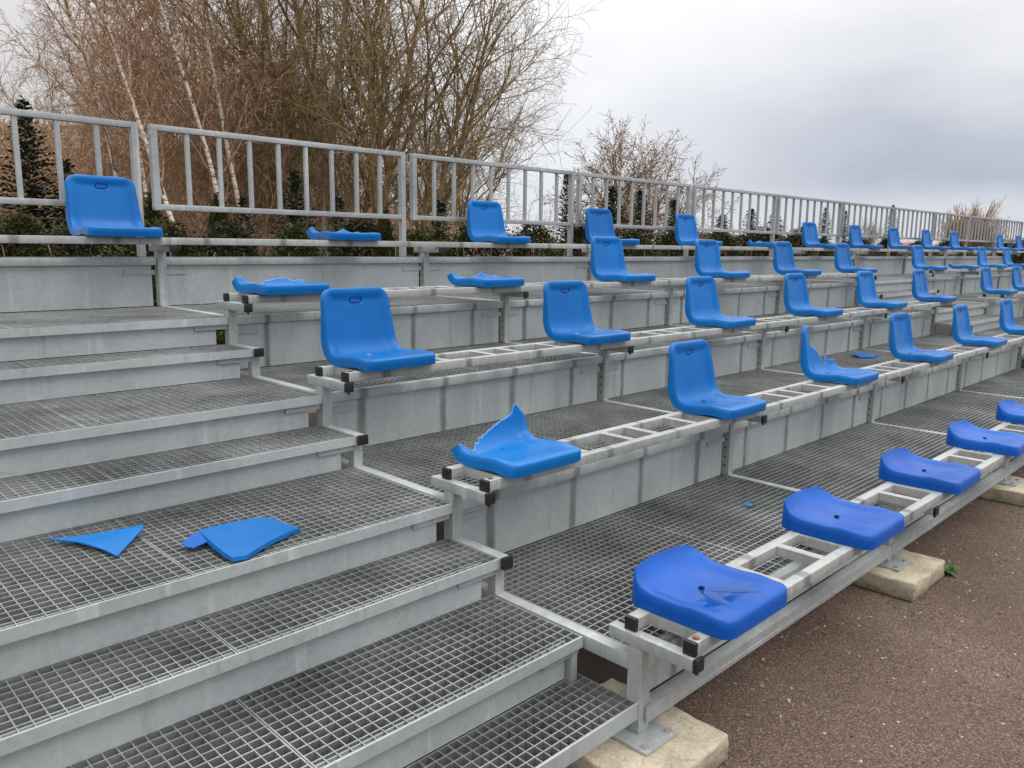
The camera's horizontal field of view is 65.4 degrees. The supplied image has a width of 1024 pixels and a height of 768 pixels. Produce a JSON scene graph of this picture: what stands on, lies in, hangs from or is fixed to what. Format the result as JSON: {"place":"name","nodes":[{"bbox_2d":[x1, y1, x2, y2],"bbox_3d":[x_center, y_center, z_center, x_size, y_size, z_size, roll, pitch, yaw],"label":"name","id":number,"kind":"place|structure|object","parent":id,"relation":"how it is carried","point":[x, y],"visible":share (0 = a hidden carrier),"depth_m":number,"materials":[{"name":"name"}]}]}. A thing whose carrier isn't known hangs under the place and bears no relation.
{"place":"outdoors","nodes":[
{"label":"outdoors","id":0,"kind":"place"},
{"bbox_2d":[0,122,587,343],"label":"wooded bank","id":1,"kind":"structure","parent":0,"point":[76,143],"depth_m":35.04,"materials":[{"name":"brown plant"}]},
{"bbox_2d":[0,0,133,174],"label":"tree","id":2,"kind":"object","parent":1,"relation":"on","point":[46,84],"visible":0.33,"depth_m":30.58,"materials":[{"name":"brown plant"}]},
{"bbox_2d":[0,12,171,213],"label":"thicket tree","id":3,"kind":"object","parent":1,"relation":"on","point":[5,134],"visible":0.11,"depth_m":18.31,"materials":[{"name":"brown plant"}]},
{"bbox_2d":[40,85,147,176],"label":"thicket tree","id":4,"kind":"object","parent":1,"relation":"on","point":[76,162],"visible":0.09,"depth_m":25.94,"materials":[{"name":"brown plant"}]},
{"bbox_2d":[34,0,172,175],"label":"birch tree","id":5,"kind":"object","parent":1,"relation":"on","point":[112,5],"visible":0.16,"depth_m":19.96,"materials":[{"name":"brown plant"}]},
{"bbox_2d":[37,0,237,216],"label":"thicket tree","id":6,"kind":"object","parent":1,"relation":"on","point":[112,105],"visible":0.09,"depth_m":25.63,"materials":[{"name":"brown plant"}]},
{"bbox_2d":[64,37,315,255],"bbox_3d":[-7.750,-5.491,20.640,4.883,6.322,5.765,1,12,32],"label":"thicket tree","id":7,"kind":"object","parent":1,"relation":"on","point":[197,142],"visible":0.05,"depth_m":20.03,"materials":[{"name":"brown plant"}]},
{"bbox_2d":[65,7,320,231],"bbox_3d":[-9.596,-7.593,24.769,6.840,7.500,5.793,-12,12,-36],"label":"thicket tree","id":8,"kind":"object","parent":1,"relation":"on","point":[192,90],"visible":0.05,"depth_m":24.31,"materials":[{"name":"brown plant"}]},
{"bbox_2d":[116,59,325,256],"bbox_3d":[-5.689,-3.417,15.172,4.262,4.757,3.177,6,11,27],"label":"thicket tree","id":9,"kind":"object","parent":1,"relation":"on","point":[186,220],"visible":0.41,"depth_m":15.05,"materials":[{"name":"brown plant"}]},
{"bbox_2d":[100,15,369,252],"bbox_3d":[-5.719,-5.000,18.637,4.969,6.433,5.866,0,10,21],"label":"thicket tree","id":10,"kind":"object","parent":1,"relation":"on","point":[256,142],"visible":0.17,"depth_m":17.92,"materials":[{"name":"brown plant"}]},
{"bbox_2d":[283,102,458,256],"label":"thicket tree","id":11,"kind":"object","parent":1,"relation":"on","point":[395,221],"visible":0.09,"depth_m":19.15,"materials":[{"name":"brown plant"}]},
{"bbox_2d":[352,6,582,255],"bbox_3d":[-1.381,-5.861,20.534,5.975,7.565,5.047,-4,11,-26],"label":"bare tree","id":12,"kind":"object","parent":1,"relation":"on","point":[497,170],"visible":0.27,"depth_m":20.44,"materials":[{"name":"brown plant"}]},
{"bbox_2d":[0,249,1016,412],"bbox_3d":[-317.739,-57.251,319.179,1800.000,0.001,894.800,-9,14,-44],"label":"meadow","id":13,"kind":"structure","parent":0,"point":[312,411],"depth_m":8.17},
{"bbox_2d":[0,98,84,360],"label":"spruce tree","id":14,"kind":"object","parent":13,"relation":"on","point":[33,190],"visible":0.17,"depth_m":10.14,"materials":[{"name":"green plant"}]},
{"bbox_2d":[0,118,85,248],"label":"beech sapling","id":15,"kind":"object","parent":13,"relation":"on","point":[36,120],"visible":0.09,"depth_m":14.62,"materials":[{"name":"brown plant"}]},
{"bbox_2d":[0,209,96,361],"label":"hedge shrub","id":16,"kind":"object","parent":13,"relation":"on","point":[11,226],"visible":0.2,"depth_m":8.76,"materials":[{"name":"green plant"}]},
{"bbox_2d":[41,158,93,309],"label":"spruce tree","id":17,"kind":"object","parent":13,"relation":"on","point":[67,168],"visible":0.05,"depth_m":10.18,"materials":[{"name":"green plant"}]},
{"bbox_2d":[0,0,173,176],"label":"birch tree","id":18,"kind":"object","parent":13,"relation":"on","point":[113,163],"visible":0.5,"depth_m":14.41,"materials":[{"name":"brown plant"}]},
{"bbox_2d":[17,217,157,360],"bbox_3d":[-4.565,-0.916,8.756,1.432,2.020,1.705,6,11,28],"label":"hedge shrub","id":19,"kind":"object","parent":13,"relation":"on","point":[70,250],"visible":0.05,"depth_m":8.45,"materials":[{"name":"green plant"}]},
{"bbox_2d":[1,0,213,212],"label":"birch tree","id":20,"kind":"object","parent":13,"relation":"on","point":[143,179],"visible":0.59,"depth_m":13.45,"materials":[{"name":"brown plant"}]},
{"bbox_2d":[23,0,201,246],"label":"birch tree","id":21,"kind":"object","parent":13,"relation":"on","point":[108,30],"visible":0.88,"depth_m":12.70,"materials":[{"name":"brown plant"}]},
{"bbox_2d":[143,191,169,306],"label":"thuja","id":22,"kind":"object","parent":13,"relation":"on","point":[150,213],"visible":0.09,"depth_m":9.35,"materials":[{"name":"green plant"}]},
{"bbox_2d":[70,215,247,394],"bbox_3d":[-3.725,-0.815,8.457,2.171,1.936,1.916,0,10,-2],"label":"hedge shrub","id":23,"kind":"object","parent":13,"relation":"on","point":[172,231],"visible":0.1,"depth_m":8.25,"materials":[{"name":"green plant"}]},
{"bbox_2d":[87,88,242,252],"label":"thicket tree","id":24,"kind":"object","parent":13,"relation":"on","point":[170,175],"visible":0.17,"depth_m":16.91,"materials":[{"name":"brown plant"}]},
{"bbox_2d":[73,0,307,202],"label":"birch tree","id":25,"kind":"object","parent":13,"relation":"on","point":[210,169],"visible":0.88,"depth_m":13.28,"materials":[{"name":"brown plant"}]},
{"bbox_2d":[30,0,362,232],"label":"bare tree","id":26,"kind":"object","parent":13,"relation":"on","point":[239,90],"visible":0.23,"depth_m":18.56,"materials":[{"name":"brown plant"}]},
{"bbox_2d":[127,0,301,214],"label":"birch tree","id":27,"kind":"object","parent":13,"relation":"on","point":[214,71],"visible":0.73,"depth_m":14.26,"materials":[{"name":"brown plant"}]},
{"bbox_2d":[71,25,366,256],"bbox_3d":[-5.758,-4.338,17.077,4.508,5.837,5.322,0,11,30],"label":"thicket tree","id":28,"kind":"object","parent":13,"relation":"on","point":[260,199],"visible":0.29,"depth_m":16.74,"materials":[{"name":"brown plant"}]},
{"bbox_2d":[198,191,242,369],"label":"thuja","id":29,"kind":"object","parent":13,"relation":"on","point":[215,216],"visible":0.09,"depth_m":9.36,"materials":[{"name":"green plant"}]},
{"bbox_2d":[173,216,296,384],"bbox_3d":[-3.150,-0.892,8.939,1.633,1.938,1.371,4,10,17],"label":"hedge shrub","id":30,"kind":"object","parent":13,"relation":"on","point":[240,250],"visible":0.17,"depth_m":8.71,"materials":[{"name":"green plant"}]},
{"bbox_2d":[233,195,268,366],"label":"spruce tree","id":31,"kind":"object","parent":13,"relation":"on","point":[243,217],"visible":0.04,"depth_m":9.78,"materials":[{"name":"green plant"}]},
{"bbox_2d":[153,61,383,256],"bbox_3d":[-5.035,-4.318,18.097,4.168,5.397,4.921,-4,10,13],"label":"thicket tree","id":32,"kind":"object","parent":13,"relation":"on","point":[318,188],"visible":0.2,"depth_m":17.02,"materials":[{"name":"brown plant"}]},
{"bbox_2d":[263,219,327,366],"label":"hedge shrub","id":33,"kind":"object","parent":13,"relation":"on","point":[305,251],"visible":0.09,"depth_m":9.02,"materials":[{"name":"green plant"}]},
{"bbox_2d":[115,0,477,250],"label":"bare tree","id":34,"kind":"object","parent":13,"relation":"on","point":[275,73],"visible":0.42,"depth_m":15.76,"materials":[{"name":"brown plant"}]},
{"bbox_2d":[269,170,329,256],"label":"spruce tree","id":35,"kind":"object","parent":13,"relation":"on","point":[293,182],"visible":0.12,"depth_m":10.70,"materials":[{"name":"green plant"}]},
{"bbox_2d":[321,0,349,256],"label":"bare tree","id":36,"kind":"object","parent":13,"relation":"on","point":[324,227],"visible":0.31,"depth_m":15.94,"materials":[{"name":"grey plant"}]},
{"bbox_2d":[309,217,429,362],"bbox_3d":[-1.872,-1.115,10.040,1.963,2.039,1.648,-3,11,-22],"label":"hedge shrub","id":37,"kind":"object","parent":13,"relation":"on","point":[363,227],"visible":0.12,"depth_m":9.76,"materials":[{"name":"green plant"}]},
{"bbox_2d":[370,207,398,256],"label":"thuja","id":38,"kind":"object","parent":13,"relation":"on","point":[385,230],"visible":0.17,"depth_m":9.39,"materials":[{"name":"green plant"}]},
{"bbox_2d":[235,0,602,277],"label":"bare tree","id":39,"kind":"object","parent":13,"relation":"on","point":[370,107],"visible":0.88,"depth_m":14.65,"materials":[{"name":"brown plant"}]},
{"bbox_2d":[373,226,499,349],"bbox_3d":[-1.178,-1.065,10.155,2.166,1.907,1.912,-1,10,-11],"label":"hedge shrub","id":40,"kind":"object","parent":13,"relation":"on","point":[418,236],"visible":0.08,"depth_m":9.95,"materials":[{"name":"green plant"}]},
{"bbox_2d":[426,200,460,348],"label":"spruce tree","id":41,"kind":"object","parent":13,"relation":"on","point":[439,205],"visible":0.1,"depth_m":11.24,"materials":[{"name":"green plant"}]},
{"bbox_2d":[432,222,535,349],"bbox_3d":[-0.450,-1.247,10.767,1.883,2.088,1.581,-6,12,-33],"label":"hedge shrub","id":42,"kind":"object","parent":13,"relation":"on","point":[463,237],"visible":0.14,"depth_m":10.48,"materials":[{"name":"green plant"}]},
{"bbox_2d":[489,220,566,343],"bbox_3d":[0.325,-1.346,11.529,1.850,2.038,1.633,1,10,5],"label":"hedge shrub","id":43,"kind":"object","parent":13,"relation":"on","point":[543,236],"visible":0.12,"depth_m":11.31,"materials":[{"name":"green plant"}]},
{"bbox_2d":[552,175,581,252],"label":"spruce tree","id":44,"kind":"object","parent":13,"relation":"on","point":[565,205],"visible":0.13,"depth_m":13.66,"materials":[{"name":"green plant"}]},
{"bbox_2d":[546,220,634,337],"bbox_3d":[1.167,-1.615,12.917,1.771,2.122,2.109,-2,10,-13],"label":"hedge shrub","id":45,"kind":"object","parent":13,"relation":"on","point":[579,236],"visible":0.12,"depth_m":12.61,"materials":[{"name":"green plant"}]},
{"bbox_2d":[600,186,636,254],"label":"spruce tree","id":46,"kind":"object","parent":13,"relation":"on","point":[612,197],"visible":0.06,"depth_m":14.61,"materials":[{"name":"green plant"}]},
{"bbox_2d":[532,110,739,253],"bbox_3d":[3.894,-5.313,23.655,5.925,5.863,4.739,10,13,43],"label":"bare tree","id":47,"kind":"object","parent":13,"relation":"on","point":[639,175],"visible":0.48,"depth_m":23.63,"materials":[{"name":"brown plant"}]},
{"bbox_2d":[616,228,665,329],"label":"hedge shrub","id":48,"kind":"object","parent":13,"relation":"on","point":[628,234],"visible":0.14,"depth_m":13.53,"materials":[{"name":"green plant"}]},
{"bbox_2d":[624,190,660,327],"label":"spruce tree","id":49,"kind":"object","parent":13,"relation":"on","point":[639,205],"visible":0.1,"depth_m":14.63,"materials":[{"name":"green plant"}]},
{"bbox_2d":[643,226,698,327],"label":"hedge shrub","id":50,"kind":"object","parent":13,"relation":"on","point":[669,239],"visible":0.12,"depth_m":13.88,"materials":[{"name":"green plant"}]},
{"bbox_2d":[680,232,767,323],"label":"hedge shrub","id":51,"kind":"object","parent":13,"relation":"on","point":[727,240],"visible":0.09,"depth_m":15.14,"materials":[{"name":"green plant"}]},
{"bbox_2d":[733,225,786,315],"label":"hedge shrub","id":52,"kind":"object","parent":13,"relation":"on","point":[759,237],"visible":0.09,"depth_m":16.20,"materials":[{"name":"green plant"}]},
{"bbox_2d":[937,195,1011,255],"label":"willow tree","id":53,"kind":"object","parent":13,"relation":"on","point":[979,244],"visible":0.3,"depth_m":61.71,"materials":[{"name":"orange plant"}]},
{"bbox_2d":[0,314,1023,767],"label":"bare soil","id":54,"kind":"structure","parent":0,"point":[596,668],"depth_m":3.81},
{"bbox_2d":[0,306,637,767],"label":"stairway","id":55,"kind":"object","parent":54,"relation":"on","point":[418,648],"visible":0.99,"depth_m":2.49,"materials":[{"name":"grey metal"}]},
{"bbox_2d":[48,524,142,556],"bbox_3d":[-1.305,0.491,2.574,0.196,0.028,0.281,-24,27,-68],"label":"plastic shard","id":56,"kind":"object","parent":55,"relation":"on","point":[116,543],"visible":1,"depth_m":2.54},
{"bbox_2d":[182,517,300,561],"bbox_3d":[-0.859,0.495,2.575,0.348,0.023,0.304,-7,13,-44],"label":"broken seat back","id":57,"kind":"object","parent":55,"relation":"on","point":[245,539],"visible":1,"depth_m":2.56,"materials":[{"name":"plastic"}]},
{"bbox_2d":[0,251,1023,756],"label":"grandstand","id":58,"kind":"object","parent":54,"relation":"on","point":[578,581],"visible":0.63,"depth_m":4.51,"materials":[{"name":"metal"}]},
{"bbox_2d":[0,107,1023,256],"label":"guardrail","id":59,"kind":"object","parent":58,"relation":"on","point":[132,127],"visible":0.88,"depth_m":6.41,"materials":[{"name":"metal"}]},
{"bbox_2d":[0,235,1023,254],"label":"seat bench","id":60,"kind":"object","parent":58,"relation":"on","point":[161,244],"visible":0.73,"depth_m":5.43,"materials":[{"name":"grey metal"}]},
{"bbox_2d":[64,174,163,236],"bbox_3d":[-2.238,-1.002,4.479,0.402,0.345,0.398,-9,14,-44],"label":"stadium seat","id":61,"kind":"object","parent":60,"relation":"on","point":[95,205],"visible":1,"depth_m":4.54,"materials":[{"name":"plastic"}]},
{"bbox_2d":[306,227,380,240],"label":"stadium seat","id":62,"kind":"object","parent":60,"relation":"on","point":[312,233],"visible":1,"depth_m":5.41,"materials":[{"name":"plastic"}]},
{"bbox_2d":[467,200,530,242],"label":"stadium seat","id":63,"kind":"object","parent":60,"relation":"on","point":[485,220],"visible":1,"depth_m":6.61,"materials":[{"name":"plastic"}]},
{"bbox_2d":[585,208,639,244],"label":"stadium seat","id":64,"kind":"object","parent":60,"relation":"on","point":[598,222],"visible":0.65,"depth_m":7.67,"materials":[{"name":"plastic"}]},
{"bbox_2d":[675,213,721,245],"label":"stadium seat","id":65,"kind":"object","parent":60,"relation":"on","point":[686,233],"visible":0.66,"depth_m":8.70,"materials":[{"name":"plastic"}]},
{"bbox_2d":[802,222,834,247],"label":"stadium seat","id":66,"kind":"object","parent":60,"relation":"on","point":[810,239],"visible":0.96,"depth_m":10.76,"materials":[{"name":"plastic"}]},
{"bbox_2d":[849,225,882,248],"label":"stadium seat","id":67,"kind":"object","parent":60,"relation":"on","point":[855,238],"visible":1,"depth_m":11.77,"materials":[{"name":"plastic"}]},
{"bbox_2d":[217,272,876,313],"bbox_3d":[1.410,-0.865,6.896,8.043,0.098,0.320,-9,14,-44],"label":"seat bench","id":68,"kind":"object","parent":58,"relation":"on","point":[247,300],"visible":0.66,"depth_m":5.19,"materials":[{"name":"grey metal"}]},
{"bbox_2d":[232,276,329,294],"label":"stadium seat","id":69,"kind":"object","parent":68,"relation":"on","point":[281,286],"visible":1,"depth_m":4.17,"materials":[{"name":"plastic"}]},
{"bbox_2d":[447,272,523,286],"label":"stadium seat","id":70,"kind":"object","parent":68,"relation":"on","point":[480,279],"visible":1,"depth_m":5.21,"materials":[{"name":"plastic"}]},
{"bbox_2d":[590,236,655,281],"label":"stadium seat","id":71,"kind":"object","parent":68,"relation":"on","point":[607,260],"visible":1,"depth_m":6.40,"materials":[{"name":"plastic"}]},
{"bbox_2d":[695,239,749,277],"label":"stadium seat","id":72,"kind":"object","parent":68,"relation":"on","point":[707,258],"visible":1,"depth_m":7.43,"materials":[{"name":"plastic"}]},
{"bbox_2d":[773,241,821,274],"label":"stadium seat","id":73,"kind":"object","parent":68,"relation":"on","point":[783,260],"visible":1,"depth_m":8.47,"materials":[{"name":"plastic"}]},
{"bbox_2d":[834,243,876,272],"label":"stadium seat","id":74,"kind":"object","parent":68,"relation":"on","point":[842,261],"visible":0.99,"depth_m":9.50,"materials":[{"name":"plastic"}]},
{"bbox_2d":[307,301,955,394],"bbox_3d":[2.035,-0.468,6.319,8.043,0.098,0.320,-9,14,-44],"label":"seat bench","id":75,"kind":"object","parent":58,"relation":"on","point":[445,361],"visible":0.84,"depth_m":4.50,"materials":[{"name":"grey metal"}]},
{"bbox_2d":[320,287,435,371],"bbox_3d":[-0.620,-0.266,3.689,0.398,0.345,0.402,10,14,43],"label":"stadium seat","id":76,"kind":"object","parent":75,"relation":"on","point":[357,329],"visible":1,"depth_m":3.75,"materials":[{"name":"plastic"}]},
{"bbox_2d":[543,280,630,344],"bbox_3d":[0.444,-0.432,4.727,0.402,0.345,0.398,-9,13,-43],"label":"stadium seat","id":77,"kind":"object","parent":75,"relation":"on","point":[567,315],"visible":1,"depth_m":4.79,"materials":[{"name":"plastic"}]},
{"bbox_2d":[685,276,755,327],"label":"stadium seat","id":78,"kind":"object","parent":75,"relation":"on","point":[702,307],"visible":1,"depth_m":5.82,"materials":[{"name":"plastic"}]},
{"bbox_2d":[784,273,842,316],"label":"stadium seat","id":79,"kind":"object","parent":75,"relation":"on","point":[796,299],"visible":1,"depth_m":6.85,"materials":[{"name":"plastic"}]},
{"bbox_2d":[856,271,907,308],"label":"stadium seat","id":80,"kind":"object","parent":75,"relation":"on","point":[866,295],"visible":1,"depth_m":7.88,"materials":[{"name":"plastic"}]},
{"bbox_2d":[912,269,956,301],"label":"stadium seat","id":81,"kind":"object","parent":75,"relation":"on","point":[920,292],"visible":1,"depth_m":8.91,"materials":[{"name":"plastic"}]},
{"bbox_2d":[431,333,1023,506],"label":"seat bench","id":82,"kind":"object","parent":58,"relation":"on","point":[688,424],"visible":0.77,"depth_m":3.83,"materials":[{"name":"grey metal"}]},
{"bbox_2d":[451,403,580,478],"bbox_3d":[0.018,0.209,3.121,0.402,0.188,0.370,-9,14,-44],"label":"stadium seat","id":83,"kind":"object","parent":82,"relation":"on","point":[510,445],"visible":1,"depth_m":3.11,"materials":[{"name":"plastic"}]},
{"bbox_2d":[668,339,766,419],"bbox_3d":[1.069,-0.036,4.151,0.402,0.345,0.398,-9,14,-44],"label":"stadium seat","id":84,"kind":"object","parent":82,"relation":"on","point":[692,388],"visible":1,"depth_m":4.20,"materials":[{"name":"plastic"}]},
{"bbox_2d":[800,326,878,385],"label":"stadium seat","id":85,"kind":"object","parent":82,"relation":"on","point":[814,367],"visible":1,"depth_m":5.17,"materials":[{"name":"plastic"}]},
{"bbox_2d":[889,312,953,362],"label":"stadium seat","id":86,"kind":"object","parent":82,"relation":"on","point":[901,345],"visible":1,"depth_m":6.27,"materials":[{"name":"plastic"}]},
{"bbox_2d":[952,304,1007,346],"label":"stadium seat","id":87,"kind":"object","parent":82,"relation":"on","point":[962,333],"visible":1,"depth_m":7.30,"materials":[{"name":"plastic"}]},
{"bbox_2d":[999,298,1023,333],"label":"stadium seat","id":88,"kind":"object","parent":82,"relation":"on","point":[1007,323],"visible":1,"depth_m":8.37,"materials":[{"name":"plastic"}]},
{"bbox_2d":[609,422,1023,675],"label":"seat bench","id":89,"kind":"object","parent":58,"relation":"on","point":[687,656],"visible":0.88,"depth_m":2.98,"materials":[{"name":"grey metal"}]},
{"bbox_2d":[632,545,786,639],"bbox_3d":[0.622,0.648,2.567,0.394,0.103,0.405,-9,14,-44],"label":"stadium seat","id":90,"kind":"object","parent":89,"relation":"on","point":[691,587],"visible":1,"depth_m":2.52,"materials":[{"name":"plastic"}]},
{"bbox_2d":[781,486,904,549],"bbox_3d":[1.346,0.534,3.274,0.405,0.103,0.394,10,14,44],"label":"stadium seat","id":91,"kind":"object","parent":89,"relation":"on","point":[818,512],"visible":1,"depth_m":3.23,"materials":[{"name":"plastic"}]},
{"bbox_2d":[878,447,979,494],"bbox_3d":[2.070,0.421,3.980,0.405,0.103,0.394,10,14,44],"label":"stadium seat","id":92,"kind":"object","parent":89,"relation":"on","point":[903,466],"visible":1,"depth_m":3.93,"materials":[{"name":"plastic"}]},
{"bbox_2d":[946,420,1023,456],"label":"stadium seat","id":93,"kind":"object","parent":89,"relation":"on","point":[964,434],"visible":1,"depth_m":4.64,"materials":[{"name":"plastic"}]},
{"bbox_2d":[995,399,1023,423],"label":"stadium seat","id":94,"kind":"object","parent":89,"relation":"on","point":[1010,410],"visible":1,"depth_m":5.40,"materials":[{"name":"plastic"}]},
{"bbox_2d":[909,267,1023,276],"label":"seat bench","id":95,"kind":"object","parent":58,"relation":"on","point":[962,271],"visible":0.71,"depth_m":12.17,"materials":[{"name":"grey metal"}]},
{"bbox_2d":[911,245,947,269],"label":"stadium seat","id":96,"kind":"object","parent":95,"relation":"on","point":[918,260],"visible":1,"depth_m":11.21,"materials":[{"name":"plastic"}]},
{"bbox_2d":[977,290,1023,300],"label":"seat bench","id":97,"kind":"object","parent":58,"relation":"on","point":[987,296],"visible":0.77,"depth_m":10.53,"materials":[{"name":"grey metal"}]},
{"bbox_2d":[980,267,1017,294],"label":"stadium seat","id":98,"kind":"object","parent":97,"relation":"on","point":[986,284],"visible":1,"depth_m":10.62,"materials":[{"name":"plastic"}]},
{"bbox_2d":[806,277,1023,358],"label":"stairway","id":99,"kind":"object","parent":54,"relation":"on","point":[982,322],"visible":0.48,"depth_m":10.10,"materials":[{"name":"grey metal"}]},
{"bbox_2d":[0,0,1023,246],"label":"sky","id":100,"kind":"structure","parent":0,"point":[908,104],"materials":[{"name":"white"}]},
{"bbox_2d":[308,412,1023,767],"bbox_3d":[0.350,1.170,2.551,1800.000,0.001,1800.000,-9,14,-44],"label":"ground","id":101,"kind":"structure","parent":0,"point":[732,688],"depth_m":3.00,"materials":[{"name":"asphalt"}]},
{"bbox_2d":[565,679,729,767],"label":"concrete footing","id":102,"kind":"object","parent":101,"relation":"on","point":[693,743],"visible":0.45,"depth_m":2.42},
{"bbox_2d":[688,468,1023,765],"bbox_3d":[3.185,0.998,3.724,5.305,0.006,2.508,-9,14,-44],"label":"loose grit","id":103,"kind":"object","parent":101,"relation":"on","point":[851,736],"visible":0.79,"depth_m":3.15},
{"bbox_2d":[828,549,945,601],"bbox_3d":[1.819,0.902,3.935,0.441,0.092,0.472,-9,14,-44],"label":"concrete footing","id":104,"kind":"object","parent":101,"relation":"on","point":[918,577],"visible":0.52,"depth_m":3.76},
{"bbox_2d":[978,472,1023,506],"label":"concrete footing","id":105,"kind":"object","parent":101,"relation":"on","point":[1006,494],"visible":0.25,"depth_m":5.11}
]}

